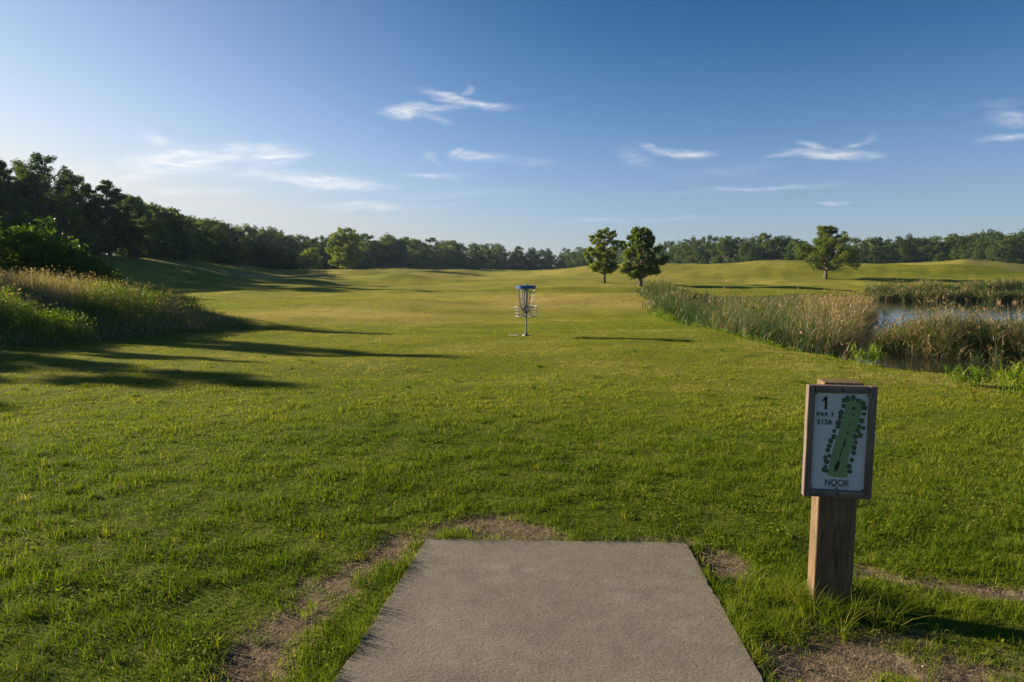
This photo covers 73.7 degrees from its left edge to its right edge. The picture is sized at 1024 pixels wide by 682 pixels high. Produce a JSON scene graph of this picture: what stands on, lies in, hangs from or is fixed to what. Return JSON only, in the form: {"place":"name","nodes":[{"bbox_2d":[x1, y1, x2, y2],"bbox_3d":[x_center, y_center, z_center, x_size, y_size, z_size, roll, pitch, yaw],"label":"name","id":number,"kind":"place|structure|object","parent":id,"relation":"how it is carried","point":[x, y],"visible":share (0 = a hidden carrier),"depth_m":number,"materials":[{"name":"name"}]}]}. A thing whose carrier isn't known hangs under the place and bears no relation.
{"place":"outdoors","nodes":[
{"label":"outdoors","id":0,"kind":"place"},
{"bbox_2d":[0,255,1023,681],"bbox_3d":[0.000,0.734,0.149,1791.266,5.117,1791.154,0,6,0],"label":"ground","id":1,"kind":"structure","parent":0,"point":[772,279],"depth_m":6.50,"materials":[{"name":"green plant"}]},
{"bbox_2d":[0,159,24,208],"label":"broadleaf tree","id":2,"kind":"object","parent":1,"relation":"on","point":[5,176],"visible":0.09,"depth_m":80.64,"materials":[{"name":"green plant"}]},
{"bbox_2d":[0,180,39,242],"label":"broadleaf tree","id":3,"kind":"object","parent":1,"relation":"on","point":[8,185],"visible":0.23,"depth_m":77.77,"materials":[{"name":"green plant"}]},
{"bbox_2d":[0,192,44,252],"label":"broadleaf tree","id":4,"kind":"object","parent":1,"relation":"on","point":[10,205],"visible":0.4,"depth_m":72.28,"materials":[{"name":"green plant"}]},
{"bbox_2d":[11,162,45,213],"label":"broadleaf tree","id":5,"kind":"object","parent":1,"relation":"on","point":[15,172],"depth_m":87.39,"materials":[{"name":"green plant"}]},
{"bbox_2d":[0,225,72,279],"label":"shrub","id":6,"kind":"object","parent":1,"relation":"on","point":[15,237],"visible":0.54,"depth_m":23.94,"materials":[{"name":"green plant"}]},
{"bbox_2d":[0,238,76,279],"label":"shrub","id":7,"kind":"object","parent":1,"relation":"on","point":[27,265],"visible":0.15,"depth_m":24.24,"materials":[{"name":"green plant"}]},
{"bbox_2d":[2,170,83,246],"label":"broadleaf tree","id":8,"kind":"object","parent":1,"relation":"on","point":[33,178],"visible":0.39,"depth_m":78.16,"materials":[{"name":"green plant"}]},
{"bbox_2d":[0,212,88,275],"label":"shrub","id":9,"kind":"object","parent":1,"relation":"on","point":[21,224],"visible":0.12,"depth_m":26.03,"materials":[{"name":"green plant"}]},
{"bbox_2d":[8,151,84,244],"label":"broadleaf tree","id":10,"kind":"object","parent":1,"relation":"on","point":[37,158],"visible":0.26,"depth_m":84.23,"materials":[{"name":"green plant"}]},
{"bbox_2d":[30,248,100,281],"bbox_3d":[-15.930,-2.428,24.213,2.645,1.778,2.733,-6,9,-43],"label":"shrub","id":11,"kind":"object","parent":1,"relation":"on","point":[79,256],"visible":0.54,"depth_m":23.90,"materials":[{"name":"green plant"}]},
{"bbox_2d":[40,204,97,254],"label":"broadleaf tree","id":12,"kind":"object","parent":1,"relation":"on","point":[62,212],"visible":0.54,"depth_m":79.43,"materials":[{"name":"green plant"}]},
{"bbox_2d":[54,175,100,251],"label":"broadleaf tree","id":13,"kind":"object","parent":1,"relation":"on","point":[85,191],"visible":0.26,"depth_m":92.38,"materials":[{"name":"green plant"}]},
{"bbox_2d":[41,254,138,288],"bbox_3d":[-15.492,-2.337,24.930,2.978,1.722,4.016,2,7,16],"label":"shrub","id":14,"kind":"object","parent":1,"relation":"on","point":[83,271],"visible":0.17,"depth_m":24.31,"materials":[{"name":"green plant"}]},
{"bbox_2d":[83,193,123,248],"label":"broadleaf tree","id":15,"kind":"object","parent":1,"relation":"on","point":[95,195],"visible":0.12,"depth_m":94.95,"materials":[{"name":"green plant"}]},
{"bbox_2d":[78,262,134,288],"bbox_3d":[-14.325,-2.093,23.969,2.141,1.366,1.554,-1,6,-8],"label":"shrub","id":16,"kind":"object","parent":1,"relation":"on","point":[105,270],"visible":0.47,"depth_m":23.67,"materials":[{"name":"green plant"}]},
{"bbox_2d":[77,180,140,255],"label":"broadleaf tree","id":17,"kind":"object","parent":1,"relation":"on","point":[125,235],"visible":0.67,"depth_m":93.61,"materials":[{"name":"green plant"}]},
{"bbox_2d":[0,278,221,342],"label":"bank weeds","id":18,"kind":"object","parent":1,"relation":"on","point":[11,311],"visible":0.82,"depth_m":18.25,"materials":[{"name":"green plant"}]},
{"bbox_2d":[114,201,148,255],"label":"broadleaf tree","id":19,"kind":"object","parent":1,"relation":"on","point":[131,221],"visible":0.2,"depth_m":99.39,"materials":[{"name":"green plant"}]},
{"bbox_2d":[0,264,263,351],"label":"meadow grass","id":20,"kind":"structure","parent":1,"relation":"on","point":[26,281],"depth_m":19.04,"materials":[{"name":"green plant"}]},
{"bbox_2d":[113,224,155,258],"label":"broadleaf tree","id":21,"kind":"object","parent":1,"relation":"on","point":[134,249],"visible":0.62,"depth_m":99.07,"materials":[{"name":"green plant"}]},
{"bbox_2d":[121,195,168,255],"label":"broadleaf tree","id":22,"kind":"object","parent":1,"relation":"on","point":[131,202],"visible":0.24,"depth_m":108.23,"materials":[{"name":"green plant"}]},
{"bbox_2d":[151,208,164,221],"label":"broadleaf tree","id":23,"kind":"object","parent":1,"relation":"on","point":[156,211],"visible":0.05,"depth_m":119.47,"materials":[{"name":"green plant"}]},
{"bbox_2d":[158,211,197,260],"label":"broadleaf tree","id":24,"kind":"object","parent":1,"relation":"on","point":[183,248],"visible":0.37,"depth_m":121.19,"materials":[{"name":"green plant"}]},
{"bbox_2d":[174,218,216,262],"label":"broadleaf tree","id":25,"kind":"object","parent":1,"relation":"on","point":[195,243],"visible":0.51,"depth_m":134.64,"materials":[{"name":"green plant"}]},
{"bbox_2d":[193,217,238,263],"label":"broadleaf tree","id":26,"kind":"object","parent":1,"relation":"on","point":[218,237],"visible":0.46,"depth_m":154.78,"materials":[{"name":"green plant"}]},
{"bbox_2d":[214,220,243,264],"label":"broadleaf tree","id":27,"kind":"object","parent":1,"relation":"on","point":[236,238],"visible":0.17,"depth_m":168.72,"materials":[{"name":"green plant"}]},
{"bbox_2d":[229,230,254,265],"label":"broadleaf tree","id":28,"kind":"object","parent":1,"relation":"on","point":[245,250],"visible":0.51,"depth_m":173.36,"materials":[{"name":"green plant"}]},
{"bbox_2d":[243,227,264,266],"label":"broadleaf tree","id":29,"kind":"object","parent":1,"relation":"on","point":[254,231],"visible":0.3,"depth_m":187.25,"materials":[{"name":"green plant"}]},
{"bbox_2d":[252,226,289,269],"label":"broadleaf tree","id":30,"kind":"object","parent":1,"relation":"on","point":[266,235],"visible":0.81,"depth_m":189.09,"materials":[{"name":"green plant"}]},
{"bbox_2d":[273,231,300,269],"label":"broadleaf tree","id":31,"kind":"object","parent":1,"relation":"on","point":[290,244],"visible":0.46,"depth_m":200.25,"materials":[{"name":"green plant"}]},
{"bbox_2d":[289,234,321,269],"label":"broadleaf tree","id":32,"kind":"object","parent":1,"relation":"on","point":[303,246],"visible":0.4,"depth_m":205.54,"materials":[{"name":"green plant"}]},
{"bbox_2d":[295,247,326,269],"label":"broadleaf tree","id":33,"kind":"object","parent":1,"relation":"on","point":[312,253],"visible":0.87,"depth_m":162.69,"materials":[{"name":"green plant"}]},
{"bbox_2d":[311,235,338,269],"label":"broadleaf tree","id":34,"kind":"object","parent":1,"relation":"on","point":[322,243],"visible":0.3,"depth_m":222.22,"materials":[{"name":"green plant"}]},
{"bbox_2d":[321,232,351,268],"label":"broadleaf tree","id":35,"kind":"object","parent":1,"relation":"on","point":[332,248],"visible":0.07,"depth_m":228.87,"materials":[{"name":"green plant"}]},
{"bbox_2d":[325,227,365,268],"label":"broadleaf tree","id":36,"kind":"object","parent":1,"relation":"on","point":[343,250],"visible":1,"depth_m":147.49,"materials":[{"name":"green plant"}]},
{"bbox_2d":[339,233,371,269],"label":"broadleaf tree","id":37,"kind":"object","parent":1,"relation":"on","point":[365,252],"visible":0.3,"depth_m":227.91,"materials":[{"name":"green plant"}]},
{"bbox_2d":[355,233,383,269],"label":"broadleaf tree","id":38,"kind":"object","parent":1,"relation":"on","point":[377,252],"visible":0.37,"depth_m":242.76,"materials":[{"name":"green plant"}]},
{"bbox_2d":[376,232,400,267],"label":"broadleaf tree","id":39,"kind":"object","parent":1,"relation":"on","point":[390,242],"visible":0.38,"depth_m":251.15,"materials":[{"name":"green plant"}]},
{"bbox_2d":[390,239,416,268],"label":"broadleaf tree","id":40,"kind":"object","parent":1,"relation":"on","point":[402,250],"visible":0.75,"depth_m":251.78,"materials":[{"name":"green plant"}]},
{"bbox_2d":[402,238,432,268],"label":"broadleaf tree","id":41,"kind":"object","parent":1,"relation":"on","point":[418,255],"visible":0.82,"depth_m":254.64,"materials":[{"name":"green plant"}]},
{"bbox_2d":[427,244,438,268],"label":"broadleaf tree","id":42,"kind":"object","parent":1,"relation":"on","point":[430,247],"visible":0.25,"depth_m":277.29,"materials":[{"name":"green plant"}]},
{"bbox_2d":[433,240,461,268],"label":"broadleaf tree","id":43,"kind":"object","parent":1,"relation":"on","point":[447,262],"visible":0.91,"depth_m":274.29,"materials":[{"name":"green plant"}]},
{"bbox_2d":[453,244,468,268],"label":"broadleaf tree","id":44,"kind":"object","parent":1,"relation":"on","point":[458,250],"visible":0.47,"depth_m":291.66,"materials":[{"name":"green plant"}]},
{"bbox_2d":[467,249,486,268],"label":"broadleaf tree","id":45,"kind":"object","parent":1,"relation":"on","point":[472,255],"visible":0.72,"depth_m":298.69,"materials":[{"name":"green plant"}]},
{"bbox_2d":[473,245,494,268],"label":"broadleaf tree","id":46,"kind":"object","parent":1,"relation":"on","point":[487,254],"visible":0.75,"depth_m":300.74,"materials":[{"name":"green plant"}]},
{"bbox_2d":[487,243,507,269],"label":"broadleaf tree","id":47,"kind":"object","parent":1,"relation":"on","point":[498,260],"visible":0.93,"depth_m":308.16,"materials":[{"name":"green plant"}]},
{"bbox_2d":[1,368,1023,681],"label":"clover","id":48,"kind":"object","parent":1,"relation":"on","point":[867,580],"visible":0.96,"depth_m":4.84,"materials":[{"name":"green plant"}]},
{"bbox_2d":[509,246,528,269],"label":"broadleaf tree","id":49,"kind":"object","parent":1,"relation":"on","point":[517,260],"visible":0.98,"depth_m":318.10,"materials":[{"name":"green plant"}]},
{"bbox_2d":[514,283,537,335],"bbox_3d":[0.379,-0.745,18.401,0.667,1.604,0.666,-2,7,-20],"label":"disc golf basket","id":50,"kind":"object","parent":1,"relation":"on","point":[526,307],"visible":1,"depth_m":18.30,"materials":[{"name":"metal"}]},
{"bbox_2d":[521,247,540,269],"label":"broadleaf tree","id":51,"kind":"object","parent":1,"relation":"on","point":[530,253],"visible":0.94,"depth_m":318.68,"materials":[{"name":"green plant"}]},
{"bbox_2d":[537,248,555,269],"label":"broadleaf tree","id":52,"kind":"object","parent":1,"relation":"on","point":[547,257],"visible":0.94,"depth_m":327.68,"materials":[{"name":"green plant"}]},
{"bbox_2d":[334,539,763,681],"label":"tee pad","id":53,"kind":"object","parent":1,"relation":"on","point":[513,623],"visible":0.96,"depth_m":3.25,"materials":[{"name":"concrete"}]},
{"bbox_2d":[343,545,760,677],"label":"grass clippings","id":54,"kind":"object","parent":53,"relation":"on","point":[542,635],"depth_m":3.11,"materials":[{"name":"plant"}]},
{"bbox_2d":[554,255,564,268],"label":"broadleaf tree","id":55,"kind":"object","parent":1,"relation":"on","point":[560,262],"visible":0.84,"depth_m":322.76,"materials":[{"name":"green plant"}]},
{"bbox_2d":[97,254,1022,277],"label":"rough grass","id":56,"kind":"structure","parent":1,"relation":"on","point":[352,269],"depth_m":114.50,"materials":[{"name":"green plant"}]},
{"bbox_2d":[114,193,1023,269],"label":"woodland","id":57,"kind":"object","parent":1,"relation":"on","point":[153,235],"visible":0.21,"depth_m":217.02,"materials":[{"name":"green plant"}]},
{"bbox_2d":[564,251,576,267],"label":"broadleaf tree","id":58,"kind":"object","parent":1,"relation":"on","point":[571,258],"visible":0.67,"depth_m":320.15,"materials":[{"name":"green plant"}]},
{"bbox_2d":[572,249,593,266],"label":"broadleaf tree","id":59,"kind":"object","parent":1,"relation":"on","point":[582,261],"visible":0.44,"depth_m":314.88,"materials":[{"name":"green plant"}]},
{"bbox_2d":[582,227,626,282],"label":"broadleaf tree","id":60,"kind":"object","parent":1,"relation":"on","point":[604,263],"visible":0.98,"depth_m":83.02,"materials":[{"name":"green plant"}]},
{"bbox_2d":[201,508,1023,681],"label":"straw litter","id":61,"kind":"object","parent":1,"relation":"on","point":[600,539],"visible":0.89,"depth_m":3.28,"materials":[{"name":"beige plant"}]},
{"bbox_2d":[233,518,1021,679],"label":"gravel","id":62,"kind":"structure","parent":1,"relation":"on","point":[648,539],"depth_m":3.44,"materials":[{"name":"grey gravel"}]},
{"bbox_2d":[618,226,669,285],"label":"broadleaf tree","id":63,"kind":"object","parent":1,"relation":"on","point":[641,269],"visible":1,"depth_m":72.75,"materials":[{"name":"green plant"}]},
{"bbox_2d":[651,245,668,259],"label":"broadleaf tree","id":64,"kind":"object","parent":1,"relation":"on","point":[660,254],"visible":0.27,"depth_m":262.41,"materials":[{"name":"green plant"}]},
{"bbox_2d":[665,247,683,263],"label":"broadleaf tree","id":65,"kind":"object","parent":1,"relation":"on","point":[673,254],"visible":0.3,"depth_m":257.07,"materials":[{"name":"green plant"}]},
{"bbox_2d":[676,235,702,263],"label":"broadleaf tree","id":66,"kind":"object","parent":1,"relation":"on","point":[685,247],"visible":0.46,"depth_m":242.90,"materials":[{"name":"green plant"}]},
{"bbox_2d":[691,235,721,263],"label":"broadleaf tree","id":67,"kind":"object","parent":1,"relation":"on","point":[704,260],"visible":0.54,"depth_m":236.37,"materials":[{"name":"green plant"}]},
{"bbox_2d":[710,238,739,263],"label":"broadleaf tree","id":68,"kind":"object","parent":1,"relation":"on","point":[722,256],"visible":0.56,"depth_m":228.38,"materials":[{"name":"green plant"}]},
{"bbox_2d":[731,241,763,262],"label":"broadleaf tree","id":69,"kind":"object","parent":1,"relation":"on","point":[749,255],"visible":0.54,"depth_m":217.47,"materials":[{"name":"green plant"}]},
{"bbox_2d":[629,274,893,362],"bbox_3d":[13.102,-2.101,33.181,15.419,2.533,33.653,0,6,0],"label":"reed bed","id":70,"kind":"object","parent":1,"relation":"on","point":[823,324],"visible":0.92,"depth_m":24.60,"materials":[{"name":"plant"}]},
{"bbox_2d":[754,232,779,258],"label":"broadleaf tree","id":71,"kind":"object","parent":1,"relation":"on","point":[764,236],"visible":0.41,"depth_m":226.60,"materials":[{"name":"green plant"}]},
{"bbox_2d":[762,235,803,260],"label":"broadleaf tree","id":72,"kind":"object","parent":1,"relation":"on","point":[783,242],"visible":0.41,"depth_m":224.06,"materials":[{"name":"green plant"}]},
{"bbox_2d":[777,239,810,260],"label":"broadleaf tree","id":73,"kind":"object","parent":1,"relation":"on","point":[791,244],"visible":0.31,"depth_m":217.81,"materials":[{"name":"green plant"}]},
{"bbox_2d":[793,225,860,278],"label":"broadleaf tree","id":74,"kind":"object","parent":1,"relation":"on","point":[827,241],"visible":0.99,"depth_m":103.06,"materials":[{"name":"green plant"}]},
{"bbox_2d":[644,308,1016,381],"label":"shore weeds","id":75,"kind":"object","parent":1,"relation":"on","point":[670,317],"visible":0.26,"depth_m":19.29,"materials":[{"name":"green plant"}]},
{"bbox_2d":[801,379,877,610],"bbox_3d":[1.569,0.887,3.361,0.307,1.393,0.167,1,6,9],"label":"tee sign","id":76,"kind":"object","parent":1,"relation":"on","point":[839,442],"visible":0.98,"depth_m":3.27,"materials":[{"name":"brown wood"}]},
{"bbox_2d":[840,237,873,263],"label":"broadleaf tree","id":77,"kind":"object","parent":1,"relation":"on","point":[864,248],"visible":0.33,"depth_m":216.29,"materials":[{"name":"green plant"}]},
{"bbox_2d":[850,340,886,365],"bbox_3d":[6.212,0.211,11.914,0.732,0.481,0.715,0,6,0],"label":"weed plant","id":78,"kind":"object","parent":1,"relation":"on","point":[873,350],"visible":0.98,"depth_m":11.91,"materials":[{"name":"green plant"}]},
{"bbox_2d":[859,236,888,263],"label":"broadleaf tree","id":79,"kind":"object","parent":1,"relation":"on","point":[879,243],"visible":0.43,"depth_m":219.96,"materials":[{"name":"green plant"}]},
{"bbox_2d":[869,244,902,263],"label":"broadleaf tree","id":80,"kind":"object","parent":1,"relation":"on","point":[889,252],"visible":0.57,"depth_m":216.04,"materials":[{"name":"green plant"}]},
{"bbox_2d":[889,233,916,260],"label":"broadleaf tree","id":81,"kind":"object","parent":1,"relation":"on","point":[898,245],"visible":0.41,"depth_m":224.30,"materials":[{"name":"green plant"}]},
{"bbox_2d":[909,236,938,262],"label":"broadleaf tree","id":82,"kind":"object","parent":1,"relation":"on","point":[923,242],"visible":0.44,"depth_m":220.78,"materials":[{"name":"green plant"}]},
{"bbox_2d":[853,274,1023,301],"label":"reed bed","id":83,"kind":"object","parent":1,"relation":"on","point":[1002,290],"visible":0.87,"depth_m":50.30,"materials":[{"name":"green plant"}]},
{"bbox_2d":[923,241,955,261],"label":"broadleaf tree","id":84,"kind":"object","parent":1,"relation":"on","point":[937,247],"visible":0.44,"depth_m":216.87,"materials":[{"name":"green plant"}]},
{"bbox_2d":[856,289,1023,362],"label":"reed bed","id":85,"kind":"object","parent":1,"relation":"on","point":[956,337],"visible":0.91,"depth_m":19.50,"materials":[{"name":"plant"}]},
{"bbox_2d":[943,235,962,258],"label":"broadleaf tree","id":86,"kind":"object","parent":1,"relation":"on","point":[951,241],"visible":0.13,"depth_m":217.67,"materials":[{"name":"green plant"}]},
{"bbox_2d":[944,362,995,387],"bbox_3d":[6.455,0.463,9.649,0.668,0.393,0.827,-6,9,-44],"label":"weed plant","id":87,"kind":"object","parent":1,"relation":"on","point":[974,375],"visible":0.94,"depth_m":9.62,"materials":[{"name":"green plant"}]},
{"bbox_2d":[954,232,988,259],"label":"broadleaf tree","id":88,"kind":"object","parent":1,"relation":"on","point":[968,243],"visible":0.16,"depth_m":211.04,"materials":[{"name":"green plant"}]},
{"bbox_2d":[970,229,1004,260],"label":"broadleaf tree","id":89,"kind":"object","parent":1,"relation":"on","point":[986,240],"visible":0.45,"depth_m":202.37,"materials":[{"name":"green plant"}]},
{"bbox_2d":[982,238,1023,263],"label":"broadleaf tree","id":90,"kind":"object","parent":1,"relation":"on","point":[1008,254],"visible":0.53,"depth_m":194.62,"materials":[{"name":"green plant"}]},
{"bbox_2d":[983,355,1023,395],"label":"weed plant","id":91,"kind":"object","parent":1,"relation":"on","point":[1014,378],"visible":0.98,"depth_m":9.01,"materials":[{"name":"green plant"}]},
{"bbox_2d":[1004,228,1023,263],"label":"broadleaf tree","id":92,"kind":"object","parent":1,"relation":"on","point":[1020,241],"visible":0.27,"depth_m":201.95,"materials":[{"name":"green plant"}]},
{"bbox_2d":[0,0,1023,265],"label":"sky","id":93,"kind":"structure","parent":0,"point":[538,124],"materials":[{"name":"blue"}]},
{"bbox_2d":[803,299,1023,379],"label":"pond water","id":94,"kind":"structure","parent":0,"point":[919,362],"depth_m":23.08,"materials":[{"name":"grey liquid"}]}
]}

